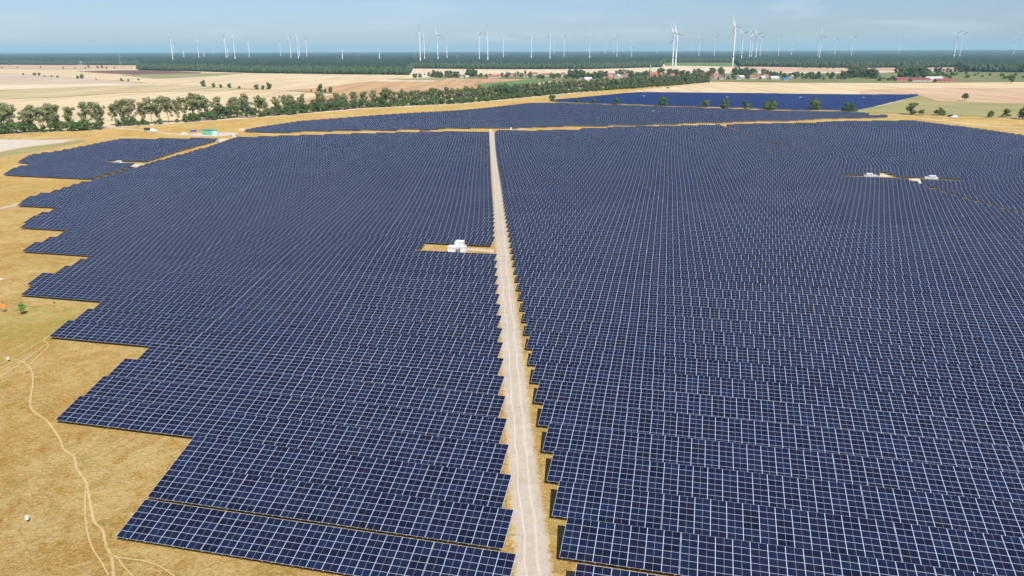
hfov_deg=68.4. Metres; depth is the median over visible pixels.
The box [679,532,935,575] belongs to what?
solar table
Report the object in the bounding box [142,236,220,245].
solar table
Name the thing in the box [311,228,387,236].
solar table
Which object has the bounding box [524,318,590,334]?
solar table
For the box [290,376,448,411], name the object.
solar table
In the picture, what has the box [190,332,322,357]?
solar table
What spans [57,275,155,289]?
solar table
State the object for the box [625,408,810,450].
solar table
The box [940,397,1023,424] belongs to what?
solar table
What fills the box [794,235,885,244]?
solar table
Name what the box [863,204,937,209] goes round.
solar table
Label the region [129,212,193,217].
solar table
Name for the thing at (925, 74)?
round tree
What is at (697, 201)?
solar table
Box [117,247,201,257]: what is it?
solar table
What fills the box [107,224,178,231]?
solar table
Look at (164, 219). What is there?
solar table
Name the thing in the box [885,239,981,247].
solar table
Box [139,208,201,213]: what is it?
solar table
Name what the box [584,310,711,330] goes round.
solar table
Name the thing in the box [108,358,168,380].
solar table
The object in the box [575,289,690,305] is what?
solar table
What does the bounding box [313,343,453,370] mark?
solar table
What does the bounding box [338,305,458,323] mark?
solar table
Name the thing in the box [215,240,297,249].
solar table
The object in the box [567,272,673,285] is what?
solar table
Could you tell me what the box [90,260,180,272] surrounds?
solar table
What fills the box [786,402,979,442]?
solar table
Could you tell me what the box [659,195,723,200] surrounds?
solar table
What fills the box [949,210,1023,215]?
solar table
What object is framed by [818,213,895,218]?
solar table
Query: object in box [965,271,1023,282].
solar table
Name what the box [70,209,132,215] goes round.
solar table
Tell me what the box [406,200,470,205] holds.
solar table
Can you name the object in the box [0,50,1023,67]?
forest canopy
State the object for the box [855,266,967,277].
solar table
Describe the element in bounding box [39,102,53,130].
poplar tree
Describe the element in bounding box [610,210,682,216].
solar table
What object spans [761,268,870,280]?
solar table
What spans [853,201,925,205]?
solar table
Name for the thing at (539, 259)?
solar table
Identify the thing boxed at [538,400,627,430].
solar table
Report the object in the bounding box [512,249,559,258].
solar table
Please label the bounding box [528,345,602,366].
solar table
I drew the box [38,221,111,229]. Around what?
solar table
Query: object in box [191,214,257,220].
solar table
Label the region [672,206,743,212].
solar table
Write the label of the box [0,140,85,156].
verge
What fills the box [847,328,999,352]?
solar table
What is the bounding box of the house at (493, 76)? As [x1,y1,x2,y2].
[488,75,498,77]
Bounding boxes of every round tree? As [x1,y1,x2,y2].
[472,70,477,75]
[548,94,555,101]
[658,97,667,105]
[720,99,729,107]
[742,100,752,108]
[840,102,851,110]
[846,104,857,111]
[897,68,908,76]
[905,102,918,114]
[921,68,931,77]
[938,107,946,115]
[1001,108,1011,116]
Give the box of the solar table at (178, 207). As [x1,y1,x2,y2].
[148,205,208,209]
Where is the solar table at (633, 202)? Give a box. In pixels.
[601,200,667,205]
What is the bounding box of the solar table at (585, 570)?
[575,563,658,575]
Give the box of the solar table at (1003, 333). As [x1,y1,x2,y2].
[968,325,1023,340]
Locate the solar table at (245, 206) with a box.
[214,203,276,208]
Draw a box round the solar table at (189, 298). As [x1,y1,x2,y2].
[132,290,239,307]
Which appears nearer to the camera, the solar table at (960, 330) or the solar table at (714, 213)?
the solar table at (960, 330)
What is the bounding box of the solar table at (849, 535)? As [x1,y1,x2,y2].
[661,494,901,561]
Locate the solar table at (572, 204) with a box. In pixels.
[537,202,603,206]
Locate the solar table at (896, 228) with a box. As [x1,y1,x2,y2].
[848,225,934,231]
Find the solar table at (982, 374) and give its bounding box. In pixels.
[889,359,1023,385]
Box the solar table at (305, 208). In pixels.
[274,205,337,212]
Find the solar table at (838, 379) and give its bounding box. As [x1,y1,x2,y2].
[751,363,917,394]
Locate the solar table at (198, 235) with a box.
[158,232,234,242]
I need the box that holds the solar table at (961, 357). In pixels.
[867,343,1023,368]
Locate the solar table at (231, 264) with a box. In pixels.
[185,258,276,269]
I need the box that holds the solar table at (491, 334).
[452,325,502,341]
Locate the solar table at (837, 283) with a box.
[773,276,887,289]
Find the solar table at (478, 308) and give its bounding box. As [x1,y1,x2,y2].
[456,302,500,314]
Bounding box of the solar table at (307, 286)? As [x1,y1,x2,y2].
[253,278,356,293]
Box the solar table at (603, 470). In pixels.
[547,450,649,490]
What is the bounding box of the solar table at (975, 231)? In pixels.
[934,228,1023,236]
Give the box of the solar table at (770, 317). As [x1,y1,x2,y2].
[701,307,830,326]
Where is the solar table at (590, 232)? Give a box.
[549,229,630,236]
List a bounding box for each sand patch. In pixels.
[877,174,891,176]
[912,178,923,183]
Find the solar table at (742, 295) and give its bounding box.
[682,287,799,303]
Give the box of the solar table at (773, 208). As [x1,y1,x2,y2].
[737,205,808,211]
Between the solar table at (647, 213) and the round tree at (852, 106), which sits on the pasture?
the round tree at (852, 106)
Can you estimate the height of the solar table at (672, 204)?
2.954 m
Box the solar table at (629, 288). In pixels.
[571,280,681,295]
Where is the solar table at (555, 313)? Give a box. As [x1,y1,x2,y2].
[522,306,585,321]
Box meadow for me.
[439,71,1023,82]
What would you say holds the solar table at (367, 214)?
on the ground at (42, 484)
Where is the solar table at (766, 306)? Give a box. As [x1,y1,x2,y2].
[691,297,814,314]
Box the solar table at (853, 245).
[805,240,899,249]
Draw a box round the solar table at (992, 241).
[963,238,1023,244]
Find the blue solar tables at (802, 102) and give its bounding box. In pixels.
[556,92,918,109]
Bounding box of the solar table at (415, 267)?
[367,261,463,273]
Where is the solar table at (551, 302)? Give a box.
[520,296,581,309]
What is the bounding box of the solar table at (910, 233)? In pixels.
[859,229,948,236]
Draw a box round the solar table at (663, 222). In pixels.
[618,218,694,225]
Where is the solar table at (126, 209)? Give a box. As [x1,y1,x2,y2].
[80,206,142,211]
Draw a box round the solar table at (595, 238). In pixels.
[551,234,635,242]
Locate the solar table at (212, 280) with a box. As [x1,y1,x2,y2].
[161,273,259,286]
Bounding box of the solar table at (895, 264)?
[841,259,948,269]
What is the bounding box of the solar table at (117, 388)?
[84,376,150,401]
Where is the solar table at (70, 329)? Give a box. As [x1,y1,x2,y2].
[49,320,90,339]
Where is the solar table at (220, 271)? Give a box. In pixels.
[173,265,268,279]
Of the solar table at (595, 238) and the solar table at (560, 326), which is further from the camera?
the solar table at (595, 238)
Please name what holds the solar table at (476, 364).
on the ground at (42, 484)
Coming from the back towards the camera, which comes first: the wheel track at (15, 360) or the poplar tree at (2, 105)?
the poplar tree at (2, 105)
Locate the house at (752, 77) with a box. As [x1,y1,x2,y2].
[748,75,756,78]
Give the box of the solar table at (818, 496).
[647,461,866,518]
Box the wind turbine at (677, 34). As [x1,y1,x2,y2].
[671,22,684,65]
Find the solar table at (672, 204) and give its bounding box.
[667,202,736,208]
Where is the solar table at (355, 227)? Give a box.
[317,223,390,231]
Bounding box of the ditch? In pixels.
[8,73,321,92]
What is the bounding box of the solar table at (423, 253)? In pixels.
[376,248,464,258]
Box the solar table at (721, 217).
[683,213,758,220]
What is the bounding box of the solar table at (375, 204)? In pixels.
[343,201,405,206]
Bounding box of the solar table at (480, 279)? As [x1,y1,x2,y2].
[459,274,497,285]
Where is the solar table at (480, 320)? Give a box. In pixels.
[454,313,501,328]
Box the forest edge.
[0,57,1023,74]
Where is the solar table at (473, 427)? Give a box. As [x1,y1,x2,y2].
[438,413,506,443]
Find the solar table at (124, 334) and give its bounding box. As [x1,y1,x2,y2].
[73,322,201,347]
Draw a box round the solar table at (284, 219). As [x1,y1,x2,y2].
[254,216,324,226]
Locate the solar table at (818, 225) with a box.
[767,221,848,228]
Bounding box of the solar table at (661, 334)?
[589,322,723,345]
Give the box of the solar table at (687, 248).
[641,243,731,252]
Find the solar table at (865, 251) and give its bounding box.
[816,246,914,255]
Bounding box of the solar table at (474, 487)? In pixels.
[430,466,510,507]
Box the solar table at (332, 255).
[287,250,375,260]
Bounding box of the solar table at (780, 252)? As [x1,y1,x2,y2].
[732,247,828,257]
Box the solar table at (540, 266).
[514,262,565,272]
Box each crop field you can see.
[125,73,239,78]
[396,78,445,79]
[475,79,551,87]
[664,63,738,66]
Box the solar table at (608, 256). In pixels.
[558,251,652,261]
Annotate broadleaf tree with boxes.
[211,105,226,118]
[225,105,233,117]
[233,107,239,117]
[237,105,245,115]
[240,103,251,117]
[246,107,255,115]
[269,107,275,115]
[272,104,280,115]
[295,104,302,112]
[313,102,320,111]
[315,98,324,111]
[326,97,334,110]
[358,99,364,107]
[374,96,385,106]
[496,84,502,95]
[502,84,510,94]
[510,85,516,94]
[850,69,856,77]
[908,67,917,77]
[917,66,922,77]
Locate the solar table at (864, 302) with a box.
[799,294,925,310]
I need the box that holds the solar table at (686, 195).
[654,192,717,197]
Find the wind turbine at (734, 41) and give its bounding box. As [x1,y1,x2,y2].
[729,17,741,65]
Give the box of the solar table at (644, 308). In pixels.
[579,299,700,317]
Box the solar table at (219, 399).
[132,381,291,417]
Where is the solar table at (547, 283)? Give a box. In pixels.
[517,277,572,289]
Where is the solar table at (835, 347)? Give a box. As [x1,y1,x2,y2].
[724,332,869,356]
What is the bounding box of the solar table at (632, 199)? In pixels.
[598,197,662,202]
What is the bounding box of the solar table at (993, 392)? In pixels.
[913,377,1023,403]
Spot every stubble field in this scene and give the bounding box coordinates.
[0,62,665,133]
[0,65,133,69]
[0,73,140,84]
[0,83,199,89]
[0,84,254,98]
[290,79,539,104]
[375,79,439,81]
[410,66,964,74]
[624,82,1023,93]
[744,67,958,71]
[860,88,1023,103]
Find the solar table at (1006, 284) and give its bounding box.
[985,279,1023,288]
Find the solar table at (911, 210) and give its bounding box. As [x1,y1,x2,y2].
[873,208,949,213]
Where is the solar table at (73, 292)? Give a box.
[21,282,141,301]
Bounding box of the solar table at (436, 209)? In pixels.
[403,207,469,212]
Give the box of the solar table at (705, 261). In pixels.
[652,255,750,266]
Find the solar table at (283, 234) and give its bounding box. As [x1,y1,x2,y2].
[245,230,321,238]
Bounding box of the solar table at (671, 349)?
[594,336,736,361]
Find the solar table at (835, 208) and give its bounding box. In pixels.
[800,205,873,210]
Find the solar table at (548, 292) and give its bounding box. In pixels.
[518,286,576,299]
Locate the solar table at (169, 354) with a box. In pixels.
[137,343,186,364]
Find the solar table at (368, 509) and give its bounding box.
[226,474,438,537]
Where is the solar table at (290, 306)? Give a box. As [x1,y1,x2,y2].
[232,297,345,315]
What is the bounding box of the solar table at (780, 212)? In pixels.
[744,209,817,215]
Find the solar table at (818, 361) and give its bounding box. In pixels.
[737,347,892,374]
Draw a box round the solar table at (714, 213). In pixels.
[678,210,750,216]
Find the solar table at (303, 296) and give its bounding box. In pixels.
[243,287,351,304]
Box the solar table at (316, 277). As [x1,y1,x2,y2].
[262,270,361,284]
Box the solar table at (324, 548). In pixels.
[201,511,433,575]
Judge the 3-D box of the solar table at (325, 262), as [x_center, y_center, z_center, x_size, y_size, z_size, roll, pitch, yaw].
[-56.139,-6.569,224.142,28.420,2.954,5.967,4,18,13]
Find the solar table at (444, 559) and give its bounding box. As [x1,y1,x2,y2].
[422,542,515,575]
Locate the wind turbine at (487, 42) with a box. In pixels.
[483,25,489,59]
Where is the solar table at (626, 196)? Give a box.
[595,194,658,197]
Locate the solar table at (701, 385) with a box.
[607,368,768,400]
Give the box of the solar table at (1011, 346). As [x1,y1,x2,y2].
[994,339,1023,354]
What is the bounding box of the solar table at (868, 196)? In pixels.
[836,194,903,198]
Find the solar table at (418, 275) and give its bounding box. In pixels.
[362,268,462,281]
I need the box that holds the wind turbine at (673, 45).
[670,25,675,64]
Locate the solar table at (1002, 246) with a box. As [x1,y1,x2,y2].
[980,243,1023,253]
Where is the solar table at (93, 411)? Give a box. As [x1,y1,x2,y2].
[56,396,129,426]
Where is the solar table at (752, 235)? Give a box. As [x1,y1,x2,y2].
[708,231,794,239]
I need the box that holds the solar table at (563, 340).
[526,331,596,349]
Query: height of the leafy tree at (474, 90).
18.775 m
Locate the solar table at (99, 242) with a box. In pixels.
[58,237,135,247]
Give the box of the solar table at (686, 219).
[614,214,688,221]
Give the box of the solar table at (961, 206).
[925,203,1000,208]
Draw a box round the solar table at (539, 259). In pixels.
[513,255,562,265]
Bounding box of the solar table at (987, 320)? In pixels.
[945,313,1023,328]
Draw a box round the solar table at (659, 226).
[622,223,700,230]
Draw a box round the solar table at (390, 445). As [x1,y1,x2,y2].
[263,419,444,464]
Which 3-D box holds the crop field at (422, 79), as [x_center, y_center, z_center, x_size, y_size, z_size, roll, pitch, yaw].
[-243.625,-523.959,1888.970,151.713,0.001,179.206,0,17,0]
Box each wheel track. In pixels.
[0,338,35,353]
[0,344,45,376]
[0,347,43,371]
[0,353,30,367]
[1,337,47,363]
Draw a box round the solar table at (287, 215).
[261,213,329,218]
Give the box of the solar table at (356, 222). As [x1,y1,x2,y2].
[322,219,394,226]
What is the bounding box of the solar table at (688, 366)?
[601,351,751,379]
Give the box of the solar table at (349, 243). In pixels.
[306,238,388,247]
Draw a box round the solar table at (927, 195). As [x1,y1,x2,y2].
[893,193,962,198]
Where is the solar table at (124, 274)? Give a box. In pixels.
[74,267,167,280]
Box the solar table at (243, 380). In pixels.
[154,363,302,395]
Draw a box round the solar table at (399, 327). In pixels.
[330,316,457,337]
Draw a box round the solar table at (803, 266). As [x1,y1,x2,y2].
[751,261,855,272]
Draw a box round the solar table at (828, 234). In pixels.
[785,230,872,238]
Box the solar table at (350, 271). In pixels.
[271,263,366,275]
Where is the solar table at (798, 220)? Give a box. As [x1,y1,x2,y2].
[759,217,837,223]
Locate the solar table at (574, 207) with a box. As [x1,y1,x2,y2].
[539,205,606,209]
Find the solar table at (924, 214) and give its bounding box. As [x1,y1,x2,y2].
[884,212,963,217]
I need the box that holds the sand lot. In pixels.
[0,139,75,151]
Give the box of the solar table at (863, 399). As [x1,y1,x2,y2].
[768,382,945,416]
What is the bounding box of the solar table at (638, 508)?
[552,481,663,528]
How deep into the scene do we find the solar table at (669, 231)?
265.83 m
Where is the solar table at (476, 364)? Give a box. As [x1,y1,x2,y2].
[447,354,503,374]
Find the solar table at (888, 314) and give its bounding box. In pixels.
[813,304,948,323]
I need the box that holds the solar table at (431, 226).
[391,222,467,229]
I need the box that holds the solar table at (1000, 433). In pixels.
[972,420,1023,448]
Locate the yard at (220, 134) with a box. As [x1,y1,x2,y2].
[188,132,237,136]
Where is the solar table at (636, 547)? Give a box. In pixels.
[559,517,680,574]
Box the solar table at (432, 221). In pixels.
[395,218,467,224]
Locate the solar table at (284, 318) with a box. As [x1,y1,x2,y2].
[220,308,338,327]
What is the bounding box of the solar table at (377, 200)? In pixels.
[347,198,408,203]
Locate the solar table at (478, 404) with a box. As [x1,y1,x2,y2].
[441,391,505,417]
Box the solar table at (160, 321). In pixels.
[96,310,215,333]
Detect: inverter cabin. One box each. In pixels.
[447,245,457,251]
[455,240,464,246]
[460,245,466,252]
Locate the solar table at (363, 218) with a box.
[327,215,396,221]
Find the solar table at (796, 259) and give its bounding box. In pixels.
[741,254,841,264]
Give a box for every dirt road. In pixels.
[0,203,19,208]
[113,127,187,134]
[859,100,904,109]
[910,117,1023,127]
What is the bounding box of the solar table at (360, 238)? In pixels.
[318,234,398,242]
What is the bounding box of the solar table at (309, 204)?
[278,202,341,207]
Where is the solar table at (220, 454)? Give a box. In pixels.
[173,436,264,473]
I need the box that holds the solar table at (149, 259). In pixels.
[104,253,191,267]
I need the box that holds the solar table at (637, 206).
[603,203,671,208]
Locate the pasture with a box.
[851,95,1023,117]
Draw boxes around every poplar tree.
[0,102,7,123]
[0,104,16,132]
[16,106,30,132]
[21,104,39,131]
[34,105,49,126]
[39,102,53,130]
[47,104,59,130]
[62,106,74,121]
[77,101,95,128]
[86,101,99,128]
[94,105,104,128]
[107,102,118,123]
[113,98,130,119]
[121,98,138,118]
[136,102,148,119]
[141,97,158,123]
[152,97,163,118]
[157,95,174,122]
[170,99,179,118]
[176,96,189,114]
[185,93,198,112]
[193,93,205,119]
[200,95,212,119]
[208,96,221,109]
[225,98,234,117]
[231,96,240,116]
[238,93,252,116]
[253,95,261,109]
[258,97,268,111]
[271,96,280,114]
[278,94,287,113]
[286,94,298,105]
[296,93,304,105]
[314,91,325,110]
[332,92,340,100]
[341,93,347,101]
[349,91,358,101]
[358,91,366,107]
[369,90,377,98]
[382,87,390,101]
[388,89,394,99]
[419,91,426,100]
[450,88,455,99]
[463,86,469,97]
[567,79,571,89]
[576,79,582,88]
[596,78,601,85]
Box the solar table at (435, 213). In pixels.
[399,210,469,216]
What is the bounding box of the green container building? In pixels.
[202,129,217,134]
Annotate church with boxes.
[648,64,657,76]
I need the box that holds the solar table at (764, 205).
[730,202,800,207]
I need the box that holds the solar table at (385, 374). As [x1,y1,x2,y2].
[302,358,451,389]
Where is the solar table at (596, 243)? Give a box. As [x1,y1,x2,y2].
[554,239,640,248]
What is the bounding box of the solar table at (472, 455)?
[434,438,508,472]
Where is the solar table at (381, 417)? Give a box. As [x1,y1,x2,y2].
[278,396,447,436]
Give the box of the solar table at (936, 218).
[895,215,977,221]
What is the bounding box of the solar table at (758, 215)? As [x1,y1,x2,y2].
[751,213,827,219]
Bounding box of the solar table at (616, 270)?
[564,264,665,276]
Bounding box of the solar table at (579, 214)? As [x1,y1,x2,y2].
[542,212,613,217]
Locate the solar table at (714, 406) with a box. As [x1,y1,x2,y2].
[615,387,787,423]
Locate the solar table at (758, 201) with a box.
[724,198,792,204]
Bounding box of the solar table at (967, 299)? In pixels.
[903,291,1023,306]
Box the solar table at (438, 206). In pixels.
[405,204,469,208]
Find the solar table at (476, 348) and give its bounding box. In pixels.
[450,339,502,357]
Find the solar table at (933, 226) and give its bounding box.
[920,223,1007,230]
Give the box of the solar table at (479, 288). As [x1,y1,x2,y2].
[458,282,498,293]
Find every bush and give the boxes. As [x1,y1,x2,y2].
[1,122,13,133]
[10,122,21,132]
[14,121,30,132]
[23,121,33,131]
[30,124,39,131]
[39,125,46,131]
[45,120,54,131]
[53,119,63,130]
[61,121,70,130]
[68,120,78,130]
[76,119,86,129]
[81,121,91,129]
[91,122,96,128]
[96,119,103,129]
[115,119,122,125]
[121,116,130,125]
[127,116,137,124]
[182,114,188,121]
[188,113,194,121]
[194,114,200,120]
[199,111,207,118]
[206,112,216,119]
[208,111,217,116]
[257,109,263,116]
[266,108,271,115]
[278,107,284,114]
[286,105,295,114]
[301,104,305,112]
[306,104,313,112]
[316,84,322,91]
[701,100,709,107]
[762,100,770,109]
[769,100,777,109]
[809,98,820,109]
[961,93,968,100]
[986,110,994,117]
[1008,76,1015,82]
[1016,107,1023,118]
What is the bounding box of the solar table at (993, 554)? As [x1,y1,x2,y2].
[894,522,1023,575]
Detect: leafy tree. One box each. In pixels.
[399,89,404,100]
[409,90,415,103]
[412,90,418,104]
[423,90,428,101]
[427,88,432,104]
[429,87,436,100]
[434,88,439,102]
[444,86,452,99]
[459,89,465,100]
[467,88,472,98]
[471,88,476,97]
[475,87,480,98]
[482,87,487,96]
[487,85,492,98]
[489,88,495,97]
[522,84,527,93]
[526,82,531,91]
[545,82,550,91]
[582,79,585,89]
[868,68,877,78]
[872,70,878,78]
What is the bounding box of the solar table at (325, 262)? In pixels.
[279,256,370,267]
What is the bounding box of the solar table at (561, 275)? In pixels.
[515,269,568,280]
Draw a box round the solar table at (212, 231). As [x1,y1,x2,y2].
[174,227,247,234]
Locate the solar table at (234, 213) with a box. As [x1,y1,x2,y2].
[199,210,263,216]
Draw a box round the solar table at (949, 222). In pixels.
[907,219,991,225]
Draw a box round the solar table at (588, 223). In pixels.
[545,220,621,226]
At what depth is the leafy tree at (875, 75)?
1817.25 m
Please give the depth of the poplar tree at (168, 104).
743.36 m
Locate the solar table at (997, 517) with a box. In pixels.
[861,485,1023,537]
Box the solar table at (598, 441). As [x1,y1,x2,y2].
[542,423,637,458]
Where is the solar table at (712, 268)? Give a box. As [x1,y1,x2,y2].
[659,262,761,274]
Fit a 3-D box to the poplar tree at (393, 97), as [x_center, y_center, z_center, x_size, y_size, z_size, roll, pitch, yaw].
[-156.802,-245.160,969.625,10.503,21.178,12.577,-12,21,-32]
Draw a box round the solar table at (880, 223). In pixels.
[837,220,920,226]
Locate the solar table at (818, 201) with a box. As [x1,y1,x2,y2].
[785,198,853,203]
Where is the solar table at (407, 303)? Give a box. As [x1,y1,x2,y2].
[344,294,459,311]
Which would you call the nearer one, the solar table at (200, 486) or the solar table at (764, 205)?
the solar table at (200, 486)
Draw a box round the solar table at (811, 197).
[777,194,844,200]
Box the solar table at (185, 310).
[115,300,228,320]
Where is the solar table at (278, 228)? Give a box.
[240,225,314,232]
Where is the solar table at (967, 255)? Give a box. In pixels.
[913,250,1018,260]
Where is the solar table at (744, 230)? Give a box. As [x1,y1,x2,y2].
[701,226,784,234]
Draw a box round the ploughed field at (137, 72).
[79,70,201,74]
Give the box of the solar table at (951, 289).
[886,282,1010,296]
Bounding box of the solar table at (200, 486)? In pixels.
[147,464,247,507]
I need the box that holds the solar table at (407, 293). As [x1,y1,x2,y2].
[349,285,460,300]
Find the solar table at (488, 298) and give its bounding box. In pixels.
[457,292,499,305]
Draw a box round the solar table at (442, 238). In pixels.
[386,232,466,243]
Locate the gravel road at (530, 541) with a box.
[489,132,557,575]
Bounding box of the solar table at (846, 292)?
[785,285,905,299]
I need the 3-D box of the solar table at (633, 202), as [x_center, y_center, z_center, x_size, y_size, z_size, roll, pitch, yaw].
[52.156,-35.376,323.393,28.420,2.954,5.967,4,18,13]
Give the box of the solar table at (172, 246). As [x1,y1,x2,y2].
[130,242,210,251]
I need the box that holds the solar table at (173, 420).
[107,402,278,443]
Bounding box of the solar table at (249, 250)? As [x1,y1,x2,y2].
[206,246,290,257]
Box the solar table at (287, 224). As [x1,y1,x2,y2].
[248,221,319,227]
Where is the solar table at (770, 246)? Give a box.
[724,242,816,250]
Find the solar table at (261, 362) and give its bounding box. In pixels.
[173,347,313,375]
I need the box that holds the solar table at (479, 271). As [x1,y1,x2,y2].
[460,266,497,275]
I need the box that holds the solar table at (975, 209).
[937,207,1014,213]
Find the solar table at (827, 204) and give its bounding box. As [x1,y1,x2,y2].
[792,201,863,207]
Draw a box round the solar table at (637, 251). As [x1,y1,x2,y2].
[556,245,646,254]
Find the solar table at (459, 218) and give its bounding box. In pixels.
[397,214,468,220]
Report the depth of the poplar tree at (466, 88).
1037.01 m
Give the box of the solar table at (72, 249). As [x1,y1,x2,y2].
[38,243,123,255]
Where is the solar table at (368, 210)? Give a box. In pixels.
[336,208,402,213]
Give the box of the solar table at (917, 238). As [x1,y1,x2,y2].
[872,234,964,242]
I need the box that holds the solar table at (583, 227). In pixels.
[547,224,626,231]
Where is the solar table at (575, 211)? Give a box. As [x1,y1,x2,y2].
[541,208,610,213]
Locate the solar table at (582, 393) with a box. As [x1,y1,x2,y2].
[534,379,617,406]
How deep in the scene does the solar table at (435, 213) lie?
302.29 m
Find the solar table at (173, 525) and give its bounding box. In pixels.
[116,499,225,549]
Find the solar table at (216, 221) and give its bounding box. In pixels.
[182,218,251,224]
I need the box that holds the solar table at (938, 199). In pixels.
[903,196,974,201]
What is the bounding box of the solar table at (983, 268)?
[947,264,1023,273]
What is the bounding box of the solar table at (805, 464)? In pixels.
[636,433,836,481]
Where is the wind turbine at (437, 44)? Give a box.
[435,30,439,58]
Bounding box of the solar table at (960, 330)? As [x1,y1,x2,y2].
[830,316,972,336]
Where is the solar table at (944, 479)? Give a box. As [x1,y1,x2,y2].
[833,453,1023,502]
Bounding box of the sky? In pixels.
[0,0,1023,52]
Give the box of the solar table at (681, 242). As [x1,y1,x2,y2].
[635,238,723,246]
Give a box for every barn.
[893,77,910,80]
[908,78,930,81]
[924,76,942,80]
[933,78,952,81]
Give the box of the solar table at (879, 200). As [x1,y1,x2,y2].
[844,198,914,202]
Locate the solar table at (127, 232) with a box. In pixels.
[90,228,163,236]
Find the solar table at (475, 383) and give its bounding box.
[444,371,504,394]
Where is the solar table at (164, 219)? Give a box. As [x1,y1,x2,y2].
[118,216,184,221]
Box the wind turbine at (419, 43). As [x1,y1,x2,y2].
[415,28,420,60]
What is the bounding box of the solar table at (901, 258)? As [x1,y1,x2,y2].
[828,252,930,262]
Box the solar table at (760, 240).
[716,236,804,244]
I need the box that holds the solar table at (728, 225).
[695,222,775,229]
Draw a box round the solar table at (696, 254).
[646,249,740,259]
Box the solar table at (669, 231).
[626,227,707,235]
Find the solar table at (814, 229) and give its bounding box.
[775,226,860,233]
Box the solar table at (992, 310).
[923,302,1023,316]
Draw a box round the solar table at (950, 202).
[914,200,986,204]
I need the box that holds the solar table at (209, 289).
[147,281,250,297]
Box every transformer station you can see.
[864,173,876,176]
[924,175,937,179]
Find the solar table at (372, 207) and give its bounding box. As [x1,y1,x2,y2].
[340,205,404,209]
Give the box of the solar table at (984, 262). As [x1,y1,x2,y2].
[929,257,1023,266]
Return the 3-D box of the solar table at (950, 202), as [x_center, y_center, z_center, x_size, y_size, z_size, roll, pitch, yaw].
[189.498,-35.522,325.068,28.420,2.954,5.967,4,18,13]
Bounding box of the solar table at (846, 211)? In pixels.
[809,209,884,214]
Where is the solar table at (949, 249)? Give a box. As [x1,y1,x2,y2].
[899,245,998,253]
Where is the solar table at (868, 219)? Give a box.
[827,216,907,222]
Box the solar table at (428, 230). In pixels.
[388,227,466,234]
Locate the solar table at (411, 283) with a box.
[357,276,461,290]
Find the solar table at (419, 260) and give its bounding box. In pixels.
[371,254,463,265]
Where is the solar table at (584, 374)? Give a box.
[531,361,609,385]
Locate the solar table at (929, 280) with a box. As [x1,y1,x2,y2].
[870,274,987,286]
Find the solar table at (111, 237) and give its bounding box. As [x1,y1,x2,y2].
[71,233,147,241]
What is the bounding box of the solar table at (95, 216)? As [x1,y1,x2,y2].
[58,213,121,219]
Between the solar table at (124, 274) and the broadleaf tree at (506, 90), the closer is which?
the solar table at (124, 274)
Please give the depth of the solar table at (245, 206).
321.29 m
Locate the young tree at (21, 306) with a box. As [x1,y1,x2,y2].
[15,303,26,313]
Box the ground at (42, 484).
[0,62,1023,575]
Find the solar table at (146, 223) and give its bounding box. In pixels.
[108,219,176,226]
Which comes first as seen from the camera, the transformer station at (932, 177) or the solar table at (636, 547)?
the solar table at (636, 547)
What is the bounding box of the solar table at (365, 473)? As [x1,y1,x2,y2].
[246,444,442,498]
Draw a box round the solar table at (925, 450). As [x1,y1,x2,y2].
[808,426,1017,472]
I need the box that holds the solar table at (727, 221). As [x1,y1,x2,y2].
[689,218,766,224]
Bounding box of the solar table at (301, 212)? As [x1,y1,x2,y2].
[268,209,333,214]
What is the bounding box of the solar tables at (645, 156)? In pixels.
[3,102,1023,575]
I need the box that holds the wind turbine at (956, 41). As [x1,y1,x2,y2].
[951,29,963,56]
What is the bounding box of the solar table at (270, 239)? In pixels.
[231,235,309,243]
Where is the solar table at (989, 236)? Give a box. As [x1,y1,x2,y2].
[948,233,1023,239]
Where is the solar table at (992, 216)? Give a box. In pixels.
[962,214,1023,219]
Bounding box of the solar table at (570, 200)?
[536,199,600,202]
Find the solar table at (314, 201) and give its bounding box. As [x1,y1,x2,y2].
[284,199,345,205]
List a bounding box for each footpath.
[9,358,115,575]
[29,335,49,363]
[83,474,134,485]
[84,482,109,575]
[110,553,175,575]
[116,556,133,575]
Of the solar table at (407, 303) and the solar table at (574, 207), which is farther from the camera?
the solar table at (574, 207)
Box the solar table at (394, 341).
[321,328,455,352]
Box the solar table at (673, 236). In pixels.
[631,232,715,241]
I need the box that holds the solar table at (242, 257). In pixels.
[196,252,283,262]
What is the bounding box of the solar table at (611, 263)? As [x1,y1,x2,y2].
[561,257,658,268]
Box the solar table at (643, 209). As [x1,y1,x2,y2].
[607,207,677,212]
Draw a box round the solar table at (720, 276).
[666,270,772,283]
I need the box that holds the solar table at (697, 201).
[663,199,729,204]
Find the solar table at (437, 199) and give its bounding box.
[409,197,470,202]
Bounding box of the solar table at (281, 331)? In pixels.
[206,319,331,341]
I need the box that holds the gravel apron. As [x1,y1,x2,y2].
[467,248,493,253]
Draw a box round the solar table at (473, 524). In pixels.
[425,500,513,548]
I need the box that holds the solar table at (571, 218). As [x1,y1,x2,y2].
[544,215,617,222]
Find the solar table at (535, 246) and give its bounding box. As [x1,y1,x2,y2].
[511,243,556,252]
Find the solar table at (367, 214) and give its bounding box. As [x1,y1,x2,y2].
[332,211,399,217]
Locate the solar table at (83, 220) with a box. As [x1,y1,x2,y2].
[45,216,112,223]
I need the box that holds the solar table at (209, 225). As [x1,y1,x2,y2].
[172,222,243,229]
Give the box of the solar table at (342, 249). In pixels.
[293,244,378,253]
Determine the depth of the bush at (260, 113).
809.11 m
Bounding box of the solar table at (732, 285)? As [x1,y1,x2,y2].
[673,278,785,292]
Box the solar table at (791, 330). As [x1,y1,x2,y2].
[712,319,849,341]
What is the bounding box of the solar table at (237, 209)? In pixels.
[207,207,270,212]
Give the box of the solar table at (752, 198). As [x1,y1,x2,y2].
[718,195,784,200]

